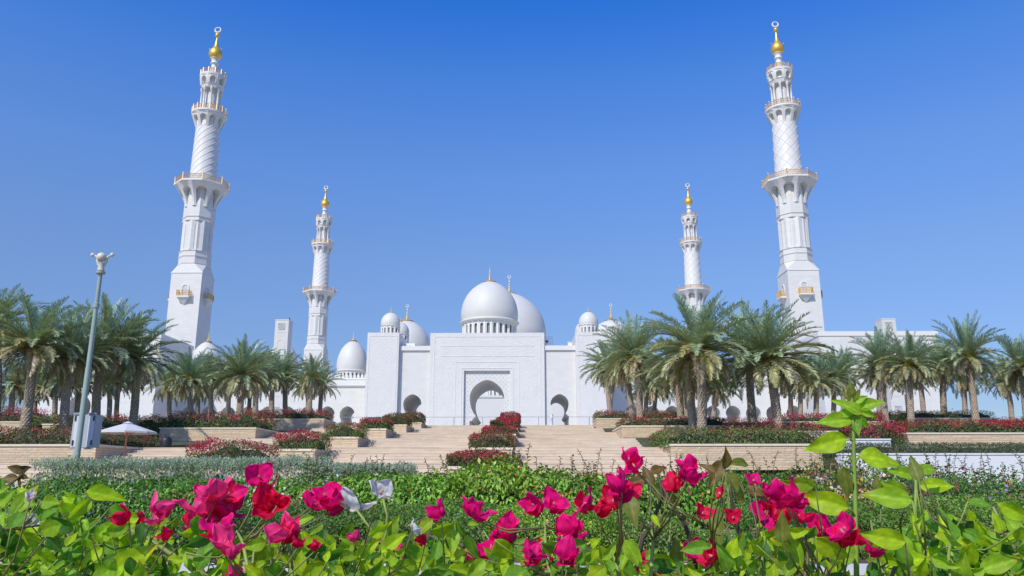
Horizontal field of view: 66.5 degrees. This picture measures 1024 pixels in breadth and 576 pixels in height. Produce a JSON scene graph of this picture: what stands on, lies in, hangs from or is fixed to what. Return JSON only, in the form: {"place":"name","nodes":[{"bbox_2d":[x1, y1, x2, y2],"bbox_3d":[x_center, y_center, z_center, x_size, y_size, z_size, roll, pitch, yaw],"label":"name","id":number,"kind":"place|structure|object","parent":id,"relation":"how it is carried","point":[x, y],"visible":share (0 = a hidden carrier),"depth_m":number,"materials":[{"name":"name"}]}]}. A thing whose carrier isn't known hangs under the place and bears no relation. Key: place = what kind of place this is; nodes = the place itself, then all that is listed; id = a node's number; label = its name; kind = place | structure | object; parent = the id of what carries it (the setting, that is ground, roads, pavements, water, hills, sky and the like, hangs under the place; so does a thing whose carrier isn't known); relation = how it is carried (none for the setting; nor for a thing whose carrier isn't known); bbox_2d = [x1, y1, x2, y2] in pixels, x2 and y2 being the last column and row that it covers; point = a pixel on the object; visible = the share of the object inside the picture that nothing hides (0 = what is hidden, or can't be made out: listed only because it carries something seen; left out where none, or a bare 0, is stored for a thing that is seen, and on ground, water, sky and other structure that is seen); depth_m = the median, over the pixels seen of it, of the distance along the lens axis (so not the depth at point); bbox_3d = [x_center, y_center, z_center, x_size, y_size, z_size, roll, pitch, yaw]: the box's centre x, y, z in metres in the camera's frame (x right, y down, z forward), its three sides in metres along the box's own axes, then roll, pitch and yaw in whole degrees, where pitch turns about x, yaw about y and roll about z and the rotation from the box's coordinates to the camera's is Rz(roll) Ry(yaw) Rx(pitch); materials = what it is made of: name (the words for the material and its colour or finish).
{"place":"outdoors","nodes":[
{"label":"outdoors","id":0,"kind":"place"},
{"bbox_2d":[37,333,193,420],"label":"corner pavilion","id":1,"kind":"structure","parent":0,"point":[147,406],"depth_m":148.99,"materials":[{"name":"white stone"}]},
{"bbox_2d":[130,425,337,447],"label":"garden terrace","id":2,"kind":"structure","parent":0,"point":[179,444],"depth_m":45.15,"materials":[{"name":"beige stone"}]},
{"bbox_2d":[1,357,50,411],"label":"date palm","id":3,"kind":"object","parent":2,"relation":"on","point":[13,387],"visible":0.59,"depth_m":70.33,"materials":[{"name":"green plant"}]},
{"bbox_2d":[0,284,57,415],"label":"date palm","id":4,"kind":"object","parent":2,"relation":"on","point":[10,304],"visible":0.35,"depth_m":49.09,"materials":[{"name":"green plant"}]},
{"bbox_2d":[0,288,108,429],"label":"date palm","id":5,"kind":"object","parent":2,"relation":"on","point":[36,336],"visible":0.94,"depth_m":45.55,"materials":[{"name":"green plant"}]},
{"bbox_2d":[0,444,139,462],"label":"planter wall","id":6,"kind":"structure","parent":2,"relation":"on","point":[16,453],"depth_m":32.87,"materials":[{"name":"stone"}]},
{"bbox_2d":[0,423,161,447],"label":"hedge","id":7,"kind":"object","parent":6,"relation":"on","point":[63,436],"visible":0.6,"depth_m":33.60,"materials":[{"name":"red plant"}]},
{"bbox_2d":[14,303,127,431],"bbox_3d":[-26.948,5.094,47.499,6.045,8.540,5.748,12,-18,-41],"label":"date palm","id":8,"kind":"object","parent":2,"relation":"on","point":[74,365],"visible":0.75,"depth_m":47.44,"materials":[{"name":"green plant"}]},
{"bbox_2d":[51,292,164,414],"bbox_3d":[-26.868,5.115,51.007,7.920,9.788,7.765,-3,-15,0],"label":"date palm","id":9,"kind":"object","parent":2,"relation":"on","point":[107,313],"visible":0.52,"depth_m":50.75,"materials":[{"name":"green plant"}]},
{"bbox_2d":[50,412,179,433],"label":"hedge","id":10,"kind":"object","parent":2,"relation":"on","point":[151,424],"visible":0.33,"depth_m":55.06,"materials":[{"name":"green plant"}]},
{"bbox_2d":[87,304,191,435],"bbox_3d":[-25.284,5.787,52.925,6.951,9.139,6.651,-8,-16,31],"label":"date palm","id":11,"kind":"object","parent":2,"relation":"on","point":[137,379],"visible":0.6,"depth_m":52.52,"materials":[{"name":"green plant"}]},
{"bbox_2d":[153,346,221,416],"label":"date palm","id":12,"kind":"object","parent":2,"relation":"on","point":[190,376],"visible":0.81,"depth_m":66.28,"materials":[{"name":"green plant"}]},
{"bbox_2d":[159,427,281,440],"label":"planter wall","id":13,"kind":"structure","parent":2,"relation":"on","point":[189,433],"depth_m":52.56,"materials":[{"name":"stone"}]},
{"bbox_2d":[162,410,278,430],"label":"hedge","id":14,"kind":"object","parent":13,"relation":"on","point":[246,420],"visible":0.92,"depth_m":53.22,"materials":[{"name":"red plant"}]},
{"bbox_2d":[196,334,289,419],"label":"date palm","id":15,"kind":"object","parent":13,"relation":"in","point":[242,379],"visible":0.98,"depth_m":57.08,"materials":[{"name":"green plant"}]},
{"bbox_2d":[260,419,335,429],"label":"planter wall","id":16,"kind":"structure","parent":2,"relation":"on","point":[292,424],"depth_m":72.25,"materials":[{"name":"stone"}]},
{"bbox_2d":[243,408,334,420],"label":"hedge","id":17,"kind":"object","parent":16,"relation":"on","point":[277,414],"visible":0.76,"depth_m":72.91,"materials":[{"name":"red plant"}]},
{"bbox_2d":[286,351,335,412],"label":"date palm","id":18,"kind":"object","parent":16,"relation":"in","point":[309,382],"visible":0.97,"depth_m":76.08,"materials":[{"name":"green plant"}]},
{"bbox_2d":[180,334,366,424],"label":"arcade wing","id":19,"kind":"structure","parent":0,"point":[350,400],"depth_m":160.24,"materials":[{"name":"white stone"}]},
{"bbox_2d":[273,318,292,413],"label":"slender tower","id":20,"kind":"structure","parent":0,"point":[283,334],"depth_m":122.26,"materials":[{"name":"white stone"}]},
{"bbox_2d":[364,271,606,424],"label":"mosque gate","id":21,"kind":"structure","parent":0,"point":[452,378],"depth_m":149.00,"materials":[{"name":"white stone"}]},
{"bbox_2d":[351,275,626,419],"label":"prayer hall","id":22,"kind":"structure","parent":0,"point":[530,319],"depth_m":330.49,"materials":[{"name":"white stone"}]},
{"bbox_2d":[417,390,563,424],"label":"courtyard building","id":23,"kind":"structure","parent":0,"point":[489,404],"depth_m":203.40,"materials":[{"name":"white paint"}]},
{"bbox_2d":[0,0,1023,420],"label":"sky","id":24,"kind":"structure","parent":0,"point":[554,147],"materials":[{"name":"blue"}]},
{"bbox_2d":[612,337,797,421],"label":"arcade wing","id":25,"kind":"structure","parent":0,"point":[737,409],"depth_m":158.46,"materials":[{"name":"white stone"}]},
{"bbox_2d":[594,426,1023,490],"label":"garden terrace","id":26,"kind":"structure","parent":0,"point":[643,442],"depth_m":34.05,"materials":[{"name":"beige stone"}]},
{"bbox_2d":[585,336,656,421],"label":"date palm","id":27,"kind":"object","parent":26,"relation":"on","point":[628,389],"visible":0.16,"depth_m":65.55,"materials":[{"name":"green plant"}]},
{"bbox_2d":[586,309,673,418],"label":"date palm","id":28,"kind":"object","parent":26,"relation":"on","point":[631,338],"visible":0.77,"depth_m":59.83,"materials":[{"name":"green plant"}]},
{"bbox_2d":[612,425,725,437],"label":"planter wall","id":29,"kind":"structure","parent":26,"relation":"on","point":[634,431],"depth_m":52.08,"materials":[{"name":"stone"}]},
{"bbox_2d":[614,414,728,428],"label":"hedge","id":30,"kind":"object","parent":29,"relation":"on","point":[653,421],"visible":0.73,"depth_m":52.66,"materials":[{"name":"green plant"}]},
{"bbox_2d":[623,335,721,419],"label":"date palm","id":31,"kind":"object","parent":29,"relation":"in","point":[679,391],"visible":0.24,"depth_m":55.49,"materials":[{"name":"green plant"}]},
{"bbox_2d":[641,323,741,433],"bbox_3d":[11.610,5.756,50.061,6.642,7.772,6.991,0,-15,1],"label":"date palm","id":32,"kind":"object","parent":26,"relation":"on","point":[690,391],"visible":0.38,"depth_m":49.61,"materials":[{"name":"green plant"}]},
{"bbox_2d":[629,291,769,433],"bbox_3d":[11.238,4.590,46.955,8.309,9.061,8.039,1,-12,1],"label":"date palm","id":33,"kind":"object","parent":26,"relation":"on","point":[699,349],"visible":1,"depth_m":46.36,"materials":[{"name":"green plant"}]},
{"bbox_2d":[663,444,822,469],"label":"planter wall","id":34,"kind":"structure","parent":26,"relation":"on","point":[785,458],"depth_m":34.08,"materials":[{"name":"stone"}]},
{"bbox_2d":[646,423,826,448],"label":"hedge","id":35,"kind":"object","parent":34,"relation":"on","point":[753,436],"visible":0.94,"depth_m":34.61,"materials":[{"name":"green plant"}]},
{"bbox_2d":[698,297,814,424],"bbox_3d":[16.680,5.344,53.780,8.323,9.632,7.970,-6,-15,24],"label":"date palm","id":36,"kind":"object","parent":26,"relation":"on","point":[751,407],"visible":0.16,"depth_m":53.41,"materials":[{"name":"green plant"}]},
{"bbox_2d":[709,299,845,433],"bbox_3d":[15.834,5.003,47.918,8.595,8.552,7.729,-3,-14,0],"label":"date palm","id":37,"kind":"object","parent":26,"relation":"on","point":[777,369],"visible":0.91,"depth_m":47.45,"materials":[{"name":"green plant"}]},
{"bbox_2d":[784,349,853,415],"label":"date palm","id":38,"kind":"object","parent":26,"relation":"on","point":[815,390],"visible":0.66,"depth_m":75.05,"materials":[{"name":"green plant"}]},
{"bbox_2d":[806,346,865,412],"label":"date palm","id":39,"kind":"object","parent":26,"relation":"on","point":[836,363],"visible":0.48,"depth_m":82.89,"materials":[{"name":"green plant"}]},
{"bbox_2d":[825,419,907,443],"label":"hedge","id":40,"kind":"object","parent":26,"relation":"on","point":[878,432],"visible":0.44,"depth_m":43.78,"materials":[{"name":"red plant"}]},
{"bbox_2d":[838,323,922,422],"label":"date palm","id":41,"kind":"object","parent":26,"relation":"on","point":[876,350],"visible":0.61,"depth_m":65.38,"materials":[{"name":"green plant"}]},
{"bbox_2d":[870,330,948,425],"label":"date palm","id":42,"kind":"object","parent":26,"relation":"on","point":[908,357],"visible":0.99,"depth_m":61.26,"materials":[{"name":"green plant"}]},
{"bbox_2d":[836,453,1023,484],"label":"garden wall","id":43,"kind":"structure","parent":26,"relation":"on","point":[995,461],"depth_m":27.65,"materials":[{"name":"white stone"}]},
{"bbox_2d":[816,441,1023,458],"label":"hedge","id":44,"kind":"object","parent":43,"relation":"on","point":[1018,447],"visible":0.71,"depth_m":28.33,"materials":[{"name":"green plant"}]},
{"bbox_2d":[890,418,999,426],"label":"planter wall","id":45,"kind":"structure","parent":26,"relation":"on","point":[950,419],"depth_m":64.61,"materials":[{"name":"stone"}]},
{"bbox_2d":[870,408,995,420],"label":"hedge","id":46,"kind":"object","parent":45,"relation":"on","point":[900,415],"visible":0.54,"depth_m":65.39,"materials":[{"name":"green plant"}]},
{"bbox_2d":[913,334,988,413],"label":"date palm","id":47,"kind":"object","parent":45,"relation":"in","point":[942,380],"visible":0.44,"depth_m":66.97,"materials":[{"name":"green plant"}]},
{"bbox_2d":[898,432,1023,447],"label":"planter wall","id":48,"kind":"structure","parent":26,"relation":"on","point":[982,437],"depth_m":43.80,"materials":[{"name":"stone"}]},
{"bbox_2d":[875,417,1023,432],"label":"hedge","id":49,"kind":"object","parent":48,"relation":"on","point":[942,426],"visible":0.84,"depth_m":44.29,"materials":[{"name":"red plant"}]},
{"bbox_2d":[921,309,1009,421],"bbox_3d":[35.806,6.466,61.545,6.154,9.493,6.870,-1,-13,1],"label":"date palm","id":50,"kind":"object","parent":26,"relation":"on","point":[965,353],"visible":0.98,"depth_m":61.21,"materials":[{"name":"green plant"}]},
{"bbox_2d":[975,334,1023,417],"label":"date palm","id":51,"kind":"object","parent":26,"relation":"on","point":[1015,352],"visible":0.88,"depth_m":65.46,"materials":[{"name":"green plant"}]},
{"bbox_2d":[792,331,939,418],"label":"arcade","id":52,"kind":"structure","parent":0,"point":[835,339],"depth_m":148.54,"materials":[{"name":"white stone"}]},
{"bbox_2d":[875,318,905,420],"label":"slender tower","id":53,"kind":"structure","parent":0,"point":[896,401],"depth_m":118.98,"materials":[{"name":"white stone"}]},
{"bbox_3d":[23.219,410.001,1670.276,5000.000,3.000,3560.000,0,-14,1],"label":"ground","id":54,"kind":"structure","parent":0,"visible":0},
{"bbox_2d":[0,425,720,493],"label":"staircase","id":55,"kind":"structure","parent":54,"relation":"on","point":[549,444],"depth_m":36.12,"materials":[{"name":"stone"}]},
{"bbox_2d":[25,453,191,495],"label":"sage hedge","id":56,"kind":"object","parent":55,"relation":"on","point":[92,466],"visible":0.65,"depth_m":21.33,"materials":[{"name":"green plant"}]},
{"bbox_2d":[169,451,332,486],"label":"sage hedge","id":57,"kind":"object","parent":55,"relation":"on","point":[194,465],"visible":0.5,"depth_m":21.32,"materials":[{"name":"green plant"}]},
{"bbox_2d":[272,449,332,461],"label":"planter wall","id":58,"kind":"structure","parent":55,"relation":"on","point":[296,452],"depth_m":32.66,"materials":[{"name":"stone"}]},
{"bbox_2d":[271,428,332,451],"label":"bougainvillea bush","id":59,"kind":"object","parent":58,"relation":"on","point":[297,441],"visible":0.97,"depth_m":32.96,"materials":[{"name":"red plant"}]},
{"bbox_2d":[325,437,369,446],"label":"planter wall","id":60,"kind":"structure","parent":55,"relation":"on","point":[348,442],"depth_m":42.51,"materials":[{"name":"stone"}]},
{"bbox_2d":[324,421,368,439],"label":"bougainvillea bush","id":61,"kind":"object","parent":60,"relation":"on","point":[344,430],"visible":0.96,"depth_m":42.81,"materials":[{"name":"green plant"}]},
{"bbox_2d":[470,447,512,456],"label":"planter wall","id":62,"kind":"structure","parent":55,"relation":"on","point":[505,449],"depth_m":32.52,"materials":[{"name":"stone"}]},
{"bbox_2d":[468,429,516,450],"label":"bougainvillea bush","id":63,"kind":"object","parent":62,"relation":"on","point":[499,440],"visible":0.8,"depth_m":32.79,"materials":[{"name":"red plant"}]},
{"bbox_2d":[313,459,418,486],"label":"sage hedge","id":64,"kind":"object","parent":54,"relation":"on","point":[337,467],"visible":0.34,"depth_m":21.20,"materials":[{"name":"green plant"}]},
{"bbox_2d":[3,558,868,562],"bbox_3d":[-3.151,4.605,13.296,68.000,0.250,3.300,0,-14,1],"label":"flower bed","id":65,"kind":"object","parent":54,"relation":"on","point":[863,561],"depth_m":11.74,"materials":[{"name":"plant"}]},
{"bbox_2d":[90,508,260,557],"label":"hedge","id":66,"kind":"object","parent":65,"relation":"on","point":[180,542],"visible":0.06,"depth_m":12.34,"materials":[{"name":"green plant"}]},
{"bbox_2d":[188,499,382,555],"bbox_3d":[-3.691,4.119,13.453,2.789,0.916,3.094,0,-14,1],"label":"hedge","id":67,"kind":"object","parent":65,"relation":"on","point":[291,508],"visible":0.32,"depth_m":12.39,"materials":[{"name":"green plant"}]},
{"bbox_2d":[331,497,502,556],"bbox_3d":[-1.428,4.089,13.440,2.807,0.950,3.060,0,-14,1],"label":"hedge","id":68,"kind":"object","parent":65,"relation":"on","point":[460,517],"visible":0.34,"depth_m":12.43,"materials":[{"name":"green plant"}]},
{"bbox_2d":[482,499,618,552],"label":"hedge","id":69,"kind":"object","parent":65,"relation":"on","point":[533,521],"visible":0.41,"depth_m":12.26,"materials":[{"name":"green plant"}]},
{"bbox_2d":[585,510,703,559],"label":"hedge","id":70,"kind":"object","parent":65,"relation":"on","point":[631,532],"visible":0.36,"depth_m":12.16,"materials":[{"name":"green plant"}]},
{"bbox_2d":[723,497,909,559],"bbox_3d":[5.070,4.047,13.331,2.503,0.990,3.111,0,-14,1],"label":"hedge","id":71,"kind":"object","parent":65,"relation":"on","point":[746,520],"visible":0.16,"depth_m":12.43,"materials":[{"name":"green plant"}]},
{"bbox_2d":[846,492,1023,540],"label":"hedge","id":72,"kind":"object","parent":65,"relation":"on","point":[983,513],"visible":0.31,"depth_m":12.57,"materials":[{"name":"green plant"}]},
{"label":"flower bed","id":73,"kind":"structure","parent":54,"relation":"on","visible":0},
{"bbox_2d":[0,465,91,575],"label":"bougainvillea","id":74,"kind":"object","parent":73,"relation":"on","point":[49,522],"visible":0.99,"depth_m":0.97,"materials":[{"name":"green plant"}]},
{"bbox_2d":[73,484,205,575],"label":"bougainvillea","id":75,"kind":"object","parent":73,"relation":"on","point":[136,557],"visible":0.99,"depth_m":0.98,"materials":[{"name":"green plant"}]},
{"bbox_2d":[172,462,348,575],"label":"bougainvillea","id":76,"kind":"object","parent":73,"relation":"on","point":[209,532],"visible":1,"depth_m":1.00,"materials":[{"name":"pink plant"}]},
{"bbox_2d":[336,479,460,575],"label":"bougainvillea","id":77,"kind":"object","parent":73,"relation":"on","point":[397,554],"visible":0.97,"depth_m":0.97,"materials":[{"name":"green plant"}]},
{"bbox_2d":[447,486,606,575],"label":"bougainvillea","id":78,"kind":"object","parent":73,"relation":"on","point":[498,551],"visible":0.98,"depth_m":1.00,"materials":[{"name":"pink plant"}]},
{"bbox_2d":[593,446,752,575],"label":"bougainvillea","id":79,"kind":"object","parent":73,"relation":"on","point":[730,557],"visible":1,"depth_m":0.96,"materials":[{"name":"pink plant"}]},
{"bbox_2d":[744,472,859,575],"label":"bougainvillea","id":80,"kind":"object","parent":73,"relation":"on","point":[830,549],"visible":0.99,"depth_m":0.93,"materials":[{"name":"green plant"}]},
{"bbox_2d":[804,381,900,575],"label":"bougainvillea","id":81,"kind":"object","parent":73,"relation":"on","point":[856,406],"visible":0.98,"depth_m":1.02,"materials":[{"name":"green plant"}]},
{"bbox_2d":[855,455,1023,575],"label":"bougainvillea","id":82,"kind":"object","parent":73,"relation":"on","point":[975,546],"visible":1,"depth_m":0.97,"materials":[{"name":"green plant"}]},
{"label":"flower bed","id":83,"kind":"structure","parent":54,"relation":"on","visible":0},
{"bbox_2d":[0,474,116,513],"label":"flowering shrub","id":84,"kind":"object","parent":83,"relation":"on","point":[39,498],"visible":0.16,"depth_m":18.73,"materials":[{"name":"green plant"}]},
{"bbox_2d":[71,253,114,482],"bbox_3d":[-12.107,2.665,22.188,0.702,7.632,0.319,0,-14,1],"label":"lamp pole","id":85,"kind":"object","parent":83,"relation":"on","point":[101,264],"visible":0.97,"depth_m":22.35,"materials":[{"name":"grey metal"}]},
{"bbox_2d":[69,413,102,448],"bbox_3d":[-12.179,4.094,22.326,0.660,1.020,0.400,0,-14,1],"label":"equipment cabinet","id":86,"kind":"object","parent":85,"relation":"attached to","point":[92,431],"visible":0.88,"depth_m":22.21,"materials":[{"name":"white metal"}]},
{"bbox_2d":[48,475,204,520],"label":"flowering shrub","id":87,"kind":"object","parent":83,"relation":"on","point":[133,494],"visible":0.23,"depth_m":17.51,"materials":[{"name":"green plant"}]},
{"bbox_2d":[157,475,290,514],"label":"flowering shrub","id":88,"kind":"object","parent":83,"relation":"on","point":[174,490],"visible":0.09,"depth_m":17.19,"materials":[{"name":"green plant"}]},
{"bbox_2d":[242,453,365,522],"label":"flowering shrub","id":89,"kind":"object","parent":83,"relation":"on","point":[295,492],"visible":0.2,"depth_m":17.79,"materials":[{"name":"green plant"}]},
{"bbox_2d":[324,454,469,519],"bbox_3d":[-2.532,4.940,18.681,3.328,1.886,3.816,0,-14,1],"label":"flowering shrub","id":90,"kind":"object","parent":83,"relation":"on","point":[420,488],"visible":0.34,"depth_m":17.31,"materials":[{"name":"green plant"}]},
{"bbox_2d":[442,436,538,521],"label":"flowering shrub","id":91,"kind":"object","parent":83,"relation":"on","point":[491,487],"visible":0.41,"depth_m":17.27,"materials":[{"name":"green plant"}]},
{"bbox_2d":[514,447,623,522],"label":"flowering shrub","id":92,"kind":"object","parent":83,"relation":"on","point":[563,486],"visible":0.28,"depth_m":17.37,"materials":[{"name":"green plant"}]},
{"bbox_2d":[600,453,724,529],"bbox_3d":[3.375,4.897,18.588,2.597,1.885,3.787,0,-14,1],"label":"flowering shrub","id":93,"kind":"object","parent":83,"relation":"on","point":[685,504],"visible":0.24,"depth_m":17.05,"materials":[{"name":"green plant"}]},
{"bbox_2d":[681,450,830,529],"bbox_3d":[5.570,4.837,18.572,3.110,1.935,3.730,0,-14,1],"label":"flowering shrub","id":94,"kind":"object","parent":83,"relation":"on","point":[745,482],"visible":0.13,"depth_m":17.35,"materials":[{"name":"green plant"}]},
{"bbox_2d":[780,442,909,518],"bbox_3d":[7.621,4.747,18.548,2.294,2.083,3.687,0,-14,1],"label":"flowering shrub","id":95,"kind":"object","parent":83,"relation":"on","point":[831,482],"visible":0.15,"depth_m":17.62,"materials":[{"name":"green plant"}]},
{"bbox_2d":[857,441,975,515],"bbox_3d":[9.131,4.718,18.536,2.021,2.083,3.715,0,-14,1],"label":"flowering shrub","id":96,"kind":"object","parent":83,"relation":"on","point":[910,488],"visible":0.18,"depth_m":17.24,"materials":[{"name":"green plant"}]},
{"bbox_2d":[924,448,1023,517],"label":"flowering shrub","id":97,"kind":"object","parent":83,"relation":"on","point":[999,489],"visible":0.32,"depth_m":18.36,"materials":[{"name":"green plant"}]},
{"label":"plaza","id":98,"kind":"structure","parent":0,"visible":0},
{"bbox_2d":[165,27,229,351],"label":"minaret","id":99,"kind":"object","parent":98,"relation":"on","point":[202,191],"visible":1,"depth_m":185.83,"materials":[{"name":"white stone"}]},
{"bbox_2d":[302,186,336,370],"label":"minaret","id":100,"kind":"object","parent":98,"relation":"on","point":[319,295],"visible":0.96,"depth_m":296.54,"materials":[{"name":"white stone"}]},
{"bbox_2d":[578,339,622,412],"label":"date palm","id":101,"kind":"object","parent":98,"relation":"on","point":[608,402],"visible":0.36,"depth_m":79.87,"materials":[{"name":"green plant"}]},
{"bbox_2d":[677,183,710,328],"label":"minaret","id":102,"kind":"object","parent":98,"relation":"on","point":[693,292],"visible":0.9,"depth_m":297.37,"materials":[{"name":"white stone"}]},
{"bbox_2d":[762,21,823,345],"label":"minaret","id":103,"kind":"object","parent":98,"relation":"on","point":[789,187],"visible":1,"depth_m":183.78,"materials":[{"name":"white stone"}]},
{"bbox_2d":[975,354,1019,420],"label":"date palm","id":104,"kind":"object","parent":98,"relation":"on","point":[1007,395],"visible":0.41,"depth_m":80.59,"materials":[{"name":"green plant"}]},
{"bbox_3d":[-9.879,6.832,28.555,2.380,0.750,4.440,0,-14,1],"label":"planter wall","id":105,"kind":"object","parent":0,"visible":0},
{"bbox_2d":[185,436,280,462],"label":"bougainvillea bush","id":106,"kind":"object","parent":105,"relation":"on","point":[231,449],"visible":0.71,"depth_m":26.85,"materials":[{"name":"red plant"}]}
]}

